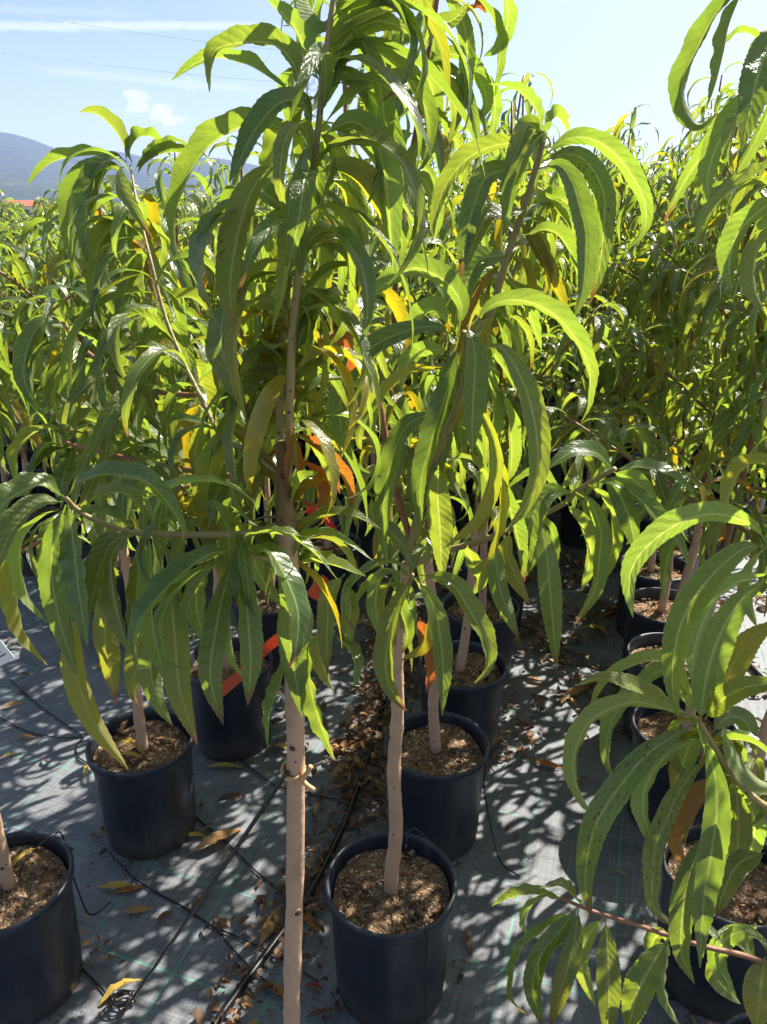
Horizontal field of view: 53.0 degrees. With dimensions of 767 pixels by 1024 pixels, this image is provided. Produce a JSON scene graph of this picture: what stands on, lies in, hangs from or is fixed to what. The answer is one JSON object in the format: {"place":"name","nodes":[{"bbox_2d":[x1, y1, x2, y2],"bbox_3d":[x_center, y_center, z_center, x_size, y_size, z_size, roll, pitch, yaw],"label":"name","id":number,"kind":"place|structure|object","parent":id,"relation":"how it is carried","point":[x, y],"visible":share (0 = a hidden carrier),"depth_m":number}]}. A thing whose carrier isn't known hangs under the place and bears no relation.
{"place":"outdoors","nodes":[
{"label":"outdoors","id":0,"kind":"place"},
{"bbox_2d":[0,173,137,204],"bbox_3d":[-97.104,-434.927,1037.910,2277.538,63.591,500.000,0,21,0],"label":"hill","id":1,"kind":"structure","parent":0,"point":[14,187],"depth_m":975.74},
{"bbox_2d":[0,132,337,197],"bbox_3d":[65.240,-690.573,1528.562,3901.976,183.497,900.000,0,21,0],"label":"hill","id":2,"kind":"structure","parent":0,"point":[22,156],"depth_m":1432.34},
{"bbox_2d":[0,379,766,1023],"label":"ground fabric","id":3,"kind":"object","parent":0,"point":[536,807],"depth_m":2.11},
{"bbox_2d":[0,231,37,493],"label":"potted peach tree","id":4,"kind":"object","parent":3,"relation":"on","point":[29,450],"visible":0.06,"depth_m":4.50},
{"bbox_2d":[0,246,40,503],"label":"potted peach tree","id":5,"kind":"object","parent":3,"relation":"on","point":[4,478],"visible":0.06,"depth_m":3.85},
{"bbox_2d":[0,199,42,233],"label":"potted peach tree","id":6,"kind":"object","parent":3,"relation":"on","point":[10,216],"visible":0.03,"depth_m":5.76},
{"bbox_2d":[0,190,56,439],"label":"potted peach tree","id":7,"kind":"object","parent":3,"relation":"on","point":[6,214],"visible":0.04,"depth_m":4.70},
{"bbox_2d":[0,189,74,450],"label":"potted peach tree","id":8,"kind":"object","parent":3,"relation":"on","point":[37,230],"visible":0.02,"depth_m":4.51},
{"bbox_2d":[0,240,76,575],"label":"potted peach tree","id":9,"kind":"object","parent":3,"relation":"on","point":[6,323],"visible":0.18,"depth_m":3.42},
{"bbox_2d":[9,190,74,442],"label":"potted peach tree","id":10,"kind":"object","parent":3,"relation":"on","point":[38,245],"visible":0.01,"depth_m":4.26},
{"bbox_2d":[29,197,55,246],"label":"potted peach tree","id":11,"kind":"object","parent":3,"relation":"on","point":[39,206],"visible":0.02,"depth_m":4.94},
{"bbox_2d":[0,717,86,762],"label":"drip line","id":12,"kind":"object","parent":3,"relation":"on","point":[82,737],"visible":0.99,"depth_m":2.51},
{"bbox_2d":[4,233,86,498],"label":"potted peach tree","id":13,"kind":"object","parent":3,"relation":"on","point":[41,489],"visible":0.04,"depth_m":4.17},
{"bbox_2d":[10,679,83,736],"bbox_3d":[-1.175,0.673,2.664,0.393,0.004,0.337,0,21,0],"label":"drip line","id":14,"kind":"object","parent":3,"relation":"on","point":[46,710],"visible":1,"depth_m":2.64},
{"bbox_2d":[8,231,94,542],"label":"potted peach tree","id":15,"kind":"object","parent":3,"relation":"on","point":[36,260],"visible":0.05,"depth_m":3.65},
{"bbox_2d":[18,831,110,915],"bbox_3d":[-0.728,0.856,1.771,0.106,0.313,0.180,0,21,0],"label":"drip line","id":16,"kind":"object","parent":3,"relation":"on","point":[41,843],"visible":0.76,"depth_m":1.73},
{"bbox_2d":[0,277,193,1023],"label":"potted peach tree","id":17,"kind":"object","parent":3,"relation":"on","point":[41,962],"visible":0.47,"depth_m":1.58},
{"bbox_2d":[0,640,14,665],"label":"plant label","id":18,"kind":"object","parent":17,"relation":"hanging from","point":[6,655],"visible":1,"depth_m":1.22},
{"bbox_2d":[11,847,39,866],"bbox_3d":[-0.791,0.756,1.688,0.017,0.019,0.078,14,26,32],"label":"fallen leaf","id":19,"kind":"object","parent":17,"relation":"on","point":[18,857],"visible":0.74,"depth_m":1.69},
{"bbox_2d":[82,967,112,1008],"bbox_3d":[-0.655,1.044,1.713,0.145,0.004,0.130,0,21,0],"label":"drip line","id":20,"kind":"object","parent":3,"relation":"on","point":[93,979],"visible":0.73,"depth_m":1.71},
{"bbox_2d":[8,207,203,638],"bbox_3d":[-1.046,-0.324,2.933,0.908,1.673,1.019,0,21,0],"label":"potted peach tree","id":21,"kind":"object","parent":3,"relation":"on","point":[39,266],"visible":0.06,"depth_m":2.66},
{"bbox_2d":[9,313,202,546],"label":"potted peach tree","id":22,"kind":"object","parent":3,"relation":"on","point":[133,541],"depth_m":3.88},
{"bbox_2d":[98,881,131,888],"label":"fallen leaf","id":23,"kind":"object","parent":3,"relation":"on","point":[116,884],"visible":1,"depth_m":1.95},
{"bbox_2d":[98,978,141,1006],"bbox_3d":[-0.578,1.043,1.679,0.037,0.030,0.092,19,28,40],"label":"fallen leaf","id":24,"kind":"object","parent":3,"relation":"on","point":[115,986],"visible":1,"depth_m":1.68},
{"bbox_2d":[110,989,136,1007],"bbox_3d":[-0.561,1.049,1.658,0.053,0.030,0.044,0,21,0],"label":"coiled tube","id":25,"kind":"object","parent":3,"relation":"on","point":[120,992],"visible":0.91,"depth_m":1.66},
{"bbox_2d":[115,885,142,892],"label":"fallen leaf","id":26,"kind":"object","parent":3,"relation":"on","point":[130,888],"visible":1,"depth_m":1.94},
{"bbox_2d":[121,906,151,912],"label":"fallen leaf","id":27,"kind":"object","parent":3,"relation":"on","point":[134,909],"visible":1,"depth_m":1.88},
{"bbox_2d":[71,189,219,591],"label":"potted peach tree","id":28,"kind":"object","parent":3,"relation":"on","point":[189,546],"visible":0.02,"depth_m":3.38},
{"bbox_2d":[0,178,310,858],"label":"potted peach tree","id":29,"kind":"object","parent":3,"relation":"on","point":[147,804],"visible":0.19,"depth_m":1.97},
{"bbox_2d":[115,737,141,751],"bbox_3d":[-0.674,0.614,2.033,0.100,0.033,0.040,6,22,16],"label":"fallen leaf","id":30,"kind":"object","parent":29,"relation":"on","point":[130,740],"visible":1,"depth_m":2.04},
{"bbox_2d":[120,750,141,757],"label":"fallen leaf","id":31,"kind":"object","parent":29,"relation":"in","point":[130,753],"visible":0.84,"depth_m":2.01},
{"bbox_2d":[156,911,172,925],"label":"fallen leaf","id":32,"kind":"object","parent":3,"relation":"on","point":[164,914],"visible":1,"depth_m":1.86},
{"bbox_2d":[157,199,217,474],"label":"potted peach tree","id":33,"kind":"object","parent":3,"relation":"on","point":[188,207],"visible":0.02,"depth_m":3.83},
{"bbox_2d":[20,152,361,761],"bbox_3d":[-0.485,-0.042,2.111,0.864,1.746,0.958,0,21,0],"label":"potted peach tree","id":34,"kind":"object","parent":3,"relation":"on","point":[238,734],"visible":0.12,"depth_m":2.32},
{"bbox_2d":[221,633,277,697],"bbox_3d":[-0.379,0.434,2.177,0.241,0.249,0.027,0,21,0],"label":"tape tag","id":35,"kind":"object","parent":34,"relation":"hanging from","point":[230,683],"visible":0.43,"depth_m":2.19},
{"bbox_2d":[190,894,210,911],"bbox_3d":[-0.454,0.963,1.896,0.026,0.023,0.068,5,22,13],"label":"fallen leaf","id":36,"kind":"object","parent":3,"relation":"on","point":[195,900],"visible":0.54,"depth_m":1.90},
{"bbox_2d":[116,770,288,1020],"bbox_3d":[-0.335,0.684,1.258,0.446,0.954,0.380,0,21,0],"label":"irrigation tube","id":37,"kind":"object","parent":3,"relation":"on","point":[241,840],"visible":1,"depth_m":1.12},
{"bbox_2d":[108,851,318,981],"bbox_3d":[-0.441,0.977,1.885,0.595,0.004,0.377,0,21,0],"label":"drip line","id":38,"kind":"object","parent":3,"relation":"on","point":[203,920],"visible":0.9,"depth_m":1.87},
{"bbox_2d":[166,189,262,496],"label":"potted peach tree","id":39,"kind":"object","parent":3,"relation":"on","point":[184,232],"visible":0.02,"depth_m":3.31},
{"bbox_2d":[191,828,240,851],"bbox_3d":[-0.452,0.883,2.082,0.146,0.036,0.053,-9,23,-22],"label":"fallen leaf","id":40,"kind":"object","parent":3,"relation":"on","point":[213,837],"visible":1,"depth_m":2.08},
{"bbox_2d":[215,916,221,934],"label":"fallen leaf","id":41,"kind":"object","parent":3,"relation":"on","point":[218,925],"visible":1,"depth_m":1.84},
{"bbox_2d":[178,158,270,523],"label":"potted peach tree","id":42,"kind":"object","parent":3,"relation":"on","point":[207,208],"visible":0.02,"depth_m":3.68},
{"bbox_2d":[208,762,241,766],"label":"fallen leaf","id":43,"kind":"object","parent":3,"relation":"on","point":[224,764],"visible":1,"depth_m":2.37},
{"bbox_2d":[216,792,245,801],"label":"fallen leaf","id":44,"kind":"object","parent":3,"relation":"on","point":[231,795],"visible":1,"depth_m":2.23},
{"bbox_2d":[200,924,269,982],"bbox_3d":[-0.323,1.025,1.762,0.226,0.004,0.187,0,21,0],"label":"drip line","id":45,"kind":"object","parent":3,"relation":"on","point":[239,956],"visible":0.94,"depth_m":1.79},
{"bbox_2d":[196,817,282,892],"bbox_3d":[-0.397,0.909,2.060,0.325,0.004,0.296,0,21,0],"label":"drip line","id":46,"kind":"object","parent":3,"relation":"on","point":[257,872],"visible":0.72,"depth_m":2.03},
{"bbox_2d":[0,0,484,1023],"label":"potted peach tree","id":47,"kind":"object","parent":3,"relation":"on","point":[220,466],"visible":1,"depth_m":0.77},
{"bbox_2d":[280,760,314,791],"bbox_3d":[-0.102,0.311,0.923,0.043,0.036,0.037,0,21,0],"label":"tree tie","id":48,"kind":"object","parent":47,"relation":"attached to","point":[301,777],"visible":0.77,"depth_m":0.91},
{"bbox_2d":[307,575,329,600],"bbox_3d":[-0.098,0.116,1.172,0.042,0.046,0.009,0,21,0],"label":"tape tag","id":49,"kind":"object","parent":47,"relation":"attached to","point":[314,592],"visible":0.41,"depth_m":1.17},
{"bbox_2d":[306,506,337,530],"bbox_3d":[-0.079,0.011,0.997,0.041,0.045,0.015,0,21,0],"label":"tape tag","id":50,"kind":"object","parent":47,"relation":"attached to","point":[310,510],"visible":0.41,"depth_m":1.00},
{"bbox_2d":[258,909,279,946],"bbox_3d":[-0.268,0.985,1.832,0.027,0.027,0.116,8,23,20],"label":"fallen leaf","id":51,"kind":"object","parent":3,"relation":"on","point":[265,934],"visible":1,"depth_m":1.83},
{"bbox_2d":[177,135,361,681],"bbox_3d":[-0.377,-0.265,2.590,0.627,1.812,0.906,0,21,0],"label":"potted peach tree","id":52,"kind":"object","parent":3,"relation":"on","point":[270,611],"visible":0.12,"depth_m":2.45},
{"bbox_2d":[261,981,283,996],"bbox_3d":[-0.234,1.046,1.683,0.092,0.022,0.027,18,27,38],"label":"fallen leaf","id":53,"kind":"object","parent":3,"relation":"on","point":[280,990],"visible":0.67,"depth_m":1.68},
{"bbox_2d":[258,164,302,481],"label":"potted peach tree","id":54,"kind":"object","parent":3,"relation":"on","point":[299,442],"depth_m":4.54},
{"bbox_2d":[239,155,329,528],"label":"potted peach tree","id":55,"kind":"object","parent":3,"relation":"on","point":[272,485],"depth_m":3.81},
{"bbox_2d":[258,167,315,457],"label":"potted peach tree","id":56,"kind":"object","parent":3,"relation":"on","point":[311,453],"depth_m":4.92},
{"bbox_2d":[210,691,386,1023],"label":"irrigation pipe","id":57,"kind":"object","parent":3,"relation":"on","point":[243,984],"visible":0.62,"depth_m":1.95},
{"bbox_2d":[240,759,360,802],"bbox_3d":[-0.260,0.807,2.320,0.390,0.004,0.194,0,21,0],"label":"drip line","id":58,"kind":"object","parent":3,"relation":"on","point":[286,788],"visible":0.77,"depth_m":2.30},
{"bbox_2d":[273,164,345,519],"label":"potted peach tree","id":59,"kind":"object","parent":3,"relation":"on","point":[314,460],"visible":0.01,"depth_m":4.30},
{"bbox_2d":[303,910,320,930],"bbox_3d":[-0.179,0.978,1.861,0.034,0.019,0.087,-7,22,-16],"label":"fallen leaf","id":60,"kind":"object","parent":3,"relation":"on","point":[310,923],"visible":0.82,"depth_m":1.85},
{"bbox_2d":[306,1006,337,1016],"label":"fallen leaf","id":61,"kind":"object","parent":3,"relation":"on","point":[319,1011],"visible":1,"depth_m":1.64},
{"bbox_2d":[330,762,343,782],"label":"fallen leaf","id":62,"kind":"object","parent":3,"relation":"on","point":[337,769],"visible":1,"depth_m":2.33},
{"bbox_2d":[242,147,436,615],"bbox_3d":[-0.153,-0.443,2.987,0.874,1.856,0.911,0,21,0],"label":"potted peach tree","id":63,"kind":"object","parent":3,"relation":"on","point":[321,544],"visible":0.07,"depth_m":3.17},
{"bbox_2d":[264,162,449,530],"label":"potted peach tree","id":64,"kind":"object","parent":3,"relation":"on","point":[373,461],"visible":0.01,"depth_m":3.86},
{"bbox_2d":[316,248,398,491],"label":"potted peach tree","id":65,"kind":"object","parent":3,"relation":"on","point":[355,453],"visible":0.02,"depth_m":4.61},
{"bbox_2d":[291,151,441,574],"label":"potted peach tree","id":66,"kind":"object","parent":3,"relation":"on","point":[366,544],"visible":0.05,"depth_m":3.54},
{"bbox_2d":[27,484,766,1023],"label":"leaf litter","id":67,"kind":"object","parent":3,"relation":"on","point":[374,788],"visible":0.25,"depth_m":2.40},
{"bbox_2d":[318,0,526,860],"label":"potted peach tree","id":68,"kind":"object","parent":3,"relation":"on","point":[441,789],"visible":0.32,"depth_m":1.64},
{"bbox_2d":[374,106,491,543],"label":"potted peach tree","id":69,"kind":"object","parent":3,"relation":"on","point":[456,504],"visible":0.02,"depth_m":3.52},
{"bbox_2d":[381,114,494,518],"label":"potted peach tree","id":70,"kind":"object","parent":3,"relation":"on","point":[467,485],"visible":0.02,"depth_m":3.80},
{"bbox_2d":[417,125,499,491],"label":"potted peach tree","id":71,"kind":"object","parent":3,"relation":"on","point":[470,167],"visible":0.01,"depth_m":4.20},
{"bbox_2d":[463,928,472,955],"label":"fallen leaf","id":72,"kind":"object","parent":3,"relation":"on","point":[468,941],"visible":1,"depth_m":1.80},
{"bbox_2d":[447,748,520,876],"bbox_3d":[0.260,0.770,1.992,0.188,0.313,0.148,0,21,0],"label":"drip line","id":73,"kind":"object","parent":3,"relation":"on","point":[486,804],"visible":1,"depth_m":1.98},
{"bbox_2d":[280,0,698,1023],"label":"potted peach tree","id":74,"kind":"object","parent":3,"relation":"on","point":[380,942],"visible":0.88,"depth_m":1.10},
{"bbox_2d":[398,895,428,1023],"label":"drip line","id":75,"kind":"object","parent":74,"relation":"attached to","point":[415,910],"visible":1,"depth_m":1.52},
{"bbox_2d":[404,828,427,858],"bbox_3d":[0.073,0.738,1.715,0.057,0.060,0.036,0,21,0],"label":"drip emitter","id":76,"kind":"object","parent":74,"relation":"attached to","point":[406,843],"visible":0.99,"depth_m":1.71},
{"bbox_2d":[369,102,631,757],"bbox_3d":[0.286,-0.159,2.264,0.756,1.850,0.650,0,21,0],"label":"potted peach tree","id":77,"kind":"object","parent":3,"relation":"on","point":[478,703],"visible":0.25,"depth_m":2.08},
{"bbox_2d":[377,72,650,687],"bbox_3d":[0.377,-0.311,2.499,0.799,1.964,0.845,0,21,0],"label":"potted peach tree","id":78,"kind":"object","parent":3,"relation":"on","point":[504,634],"visible":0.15,"depth_m":2.42},
{"bbox_2d":[425,104,605,505],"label":"potted peach tree","id":79,"kind":"object","parent":3,"relation":"on","point":[546,392],"visible":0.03,"depth_m":3.62},
{"bbox_2d":[451,72,631,635],"bbox_3d":[0.546,-0.500,2.906,0.771,2.021,0.891,0,21,0],"label":"potted peach tree","id":80,"kind":"object","parent":3,"relation":"on","point":[573,348],"visible":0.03,"depth_m":2.72},
{"bbox_2d":[472,148,618,550],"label":"potted peach tree","id":81,"kind":"object","parent":3,"relation":"on","point":[550,320],"visible":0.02,"depth_m":3.16},
{"bbox_2d":[531,758,561,767],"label":"fallen leaf","id":82,"kind":"object","parent":3,"relation":"on","point":[547,763],"visible":1,"depth_m":2.38},
{"bbox_2d":[544,143,556,406],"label":"potted peach tree","id":83,"kind":"object","parent":3,"relation":"on","point":[552,402],"depth_m":5.73},
{"bbox_2d":[552,185,582,391],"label":"potted peach tree","id":84,"kind":"object","parent":3,"relation":"on","point":[570,377],"depth_m":4.38},
{"bbox_2d":[519,168,619,479],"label":"potted peach tree","id":85,"kind":"object","parent":3,"relation":"on","point":[521,459],"visible":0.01,"depth_m":3.82},
{"bbox_2d":[580,623,607,634],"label":"fallen leaf","id":86,"kind":"object","parent":3,"relation":"on","point":[593,625],"visible":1,"depth_m":3.12},
{"bbox_2d":[540,117,671,508],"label":"potted peach tree","id":87,"kind":"object","parent":3,"relation":"on","point":[585,467],"visible":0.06,"depth_m":3.94},
{"bbox_2d":[577,137,638,430],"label":"potted peach tree","id":88,"kind":"object","parent":3,"relation":"on","point":[608,163],"visible":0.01,"depth_m":4.55},
{"bbox_2d":[562,129,661,440],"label":"potted peach tree","id":89,"kind":"object","parent":3,"relation":"on","point":[633,139],"visible":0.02,"depth_m":4.16},
{"bbox_2d":[579,138,670,417],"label":"potted peach tree","id":90,"kind":"object","parent":3,"relation":"on","point":[641,148],"depth_m":4.95},
{"bbox_2d":[560,104,694,549],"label":"potted peach tree","id":91,"kind":"object","parent":3,"relation":"on","point":[571,533],"visible":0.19,"depth_m":3.51},
{"bbox_2d":[492,0,766,1023],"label":"potted peach tree","id":92,"kind":"object","parent":3,"relation":"on","point":[716,652],"visible":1,"depth_m":1.01},
{"bbox_2d":[618,155,666,410],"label":"potted peach tree","id":93,"kind":"object","parent":3,"relation":"on","point":[664,167],"depth_m":5.62},
{"bbox_2d":[522,125,766,1021],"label":"potted peach tree","id":94,"kind":"object","parent":3,"relation":"on","point":[747,905],"visible":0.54,"depth_m":1.55},
{"bbox_2d":[546,62,752,636],"bbox_3d":[1.032,-0.444,2.748,0.865,2.031,0.813,0,21,0],"label":"potted peach tree","id":95,"kind":"object","parent":3,"relation":"on","point":[649,576],"visible":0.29,"depth_m":2.64},
{"bbox_2d":[604,136,695,464],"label":"potted peach tree","id":96,"kind":"object","parent":3,"relation":"on","point":[624,461],"visible":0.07,"depth_m":4.64},
{"bbox_2d":[620,145,688,427],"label":"potted peach tree","id":97,"kind":"object","parent":3,"relation":"on","point":[674,153],"visible":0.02,"depth_m":5.31},
{"bbox_2d":[631,142,683,415],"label":"potted peach tree","id":98,"kind":"object","parent":3,"relation":"on","point":[664,170],"visible":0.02,"depth_m":4.92},
{"bbox_2d":[550,147,766,824],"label":"potted peach tree","id":99,"kind":"object","parent":3,"relation":"on","point":[647,724],"visible":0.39,"depth_m":1.82},
{"bbox_2d":[556,29,766,740],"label":"potted peach tree","id":100,"kind":"object","parent":3,"relation":"on","point":[721,417],"visible":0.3,"depth_m":2.13},
{"bbox_2d":[631,132,702,453],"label":"potted peach tree","id":101,"kind":"object","parent":3,"relation":"on","point":[659,218],"visible":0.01,"depth_m":4.22},
{"bbox_2d":[570,89,765,672],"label":"potted peach tree","id":102,"kind":"object","parent":3,"relation":"on","point":[646,618],"visible":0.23,"depth_m":2.43},
{"bbox_2d":[578,96,757,547],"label":"potted peach tree","id":103,"kind":"object","parent":3,"relation":"on","point":[647,519],"visible":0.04,"depth_m":3.16},
{"bbox_2d":[618,155,722,462],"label":"potted peach tree","id":104,"kind":"object","parent":3,"relation":"on","point":[648,317],"visible":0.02,"depth_m":3.91},
{"bbox_2d":[595,83,763,574],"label":"potted peach tree","id":105,"kind":"object","parent":3,"relation":"on","point":[606,375],"visible":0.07,"depth_m":2.90},
{"bbox_2d":[618,111,750,502],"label":"potted peach tree","id":106,"kind":"object","parent":3,"relation":"on","point":[677,159],"visible":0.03,"depth_m":3.47},
{"bbox_2d":[649,314,745,495],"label":"potted peach tree","id":107,"kind":"object","parent":3,"relation":"on","point":[718,473],"depth_m":4.25},
{"bbox_2d":[689,317,733,472],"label":"potted peach tree","id":108,"kind":"object","parent":3,"relation":"on","point":[696,451],"visible":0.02,"depth_m":4.72},
{"bbox_2d":[706,142,766,542],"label":"potted peach tree","id":109,"kind":"object","parent":3,"relation":"on","point":[745,500],"visible":0.01,"depth_m":3.90},
{"bbox_2d":[713,611,763,676],"bbox_3d":[1.436,0.463,3.184,0.148,0.018,1.234,0,21,0],"label":"irrigation pipe","id":110,"kind":"object","parent":3,"relation":"on","point":[755,671],"visible":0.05,"depth_m":2.85},
{"bbox_2d":[0,0,766,195],"label":"sky","id":111,"kind":"structure","parent":0,"point":[601,59]},
{"label":"ground","id":112,"kind":"structure","parent":0,"visible":0},
{"bbox_2d":[0,202,32,222],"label":"bushy tree","id":113,"kind":"object","parent":112,"relation":"on","point":[18,207],"visible":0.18,"depth_m":91.25},
{"bbox_2d":[6,200,43,217],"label":"house","id":114,"kind":"structure","parent":112,"relation":"on","point":[28,204],"depth_m":174.73},
{"bbox_2d":[138,187,167,213],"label":"bushy tree","id":115,"kind":"object","parent":112,"relation":"on","point":[154,195],"visible":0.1,"depth_m":69.28},
{"bbox_2d":[283,24,323,141],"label":"lattice pylon","id":116,"kind":"object","parent":112,"relation":"on","point":[307,87],"visible":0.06,"depth_m":149.26},
{"bbox_2d":[0,11,273,49],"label":"power line","id":117,"kind":"object","parent":116,"relation":"hanging from","point":[121,30],"visible":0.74,"depth_m":105.86},
{"bbox_2d":[2,52,273,81],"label":"power line","id":118,"kind":"object","parent":116,"relation":"hanging from","point":[125,67],"visible":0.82,"depth_m":108.34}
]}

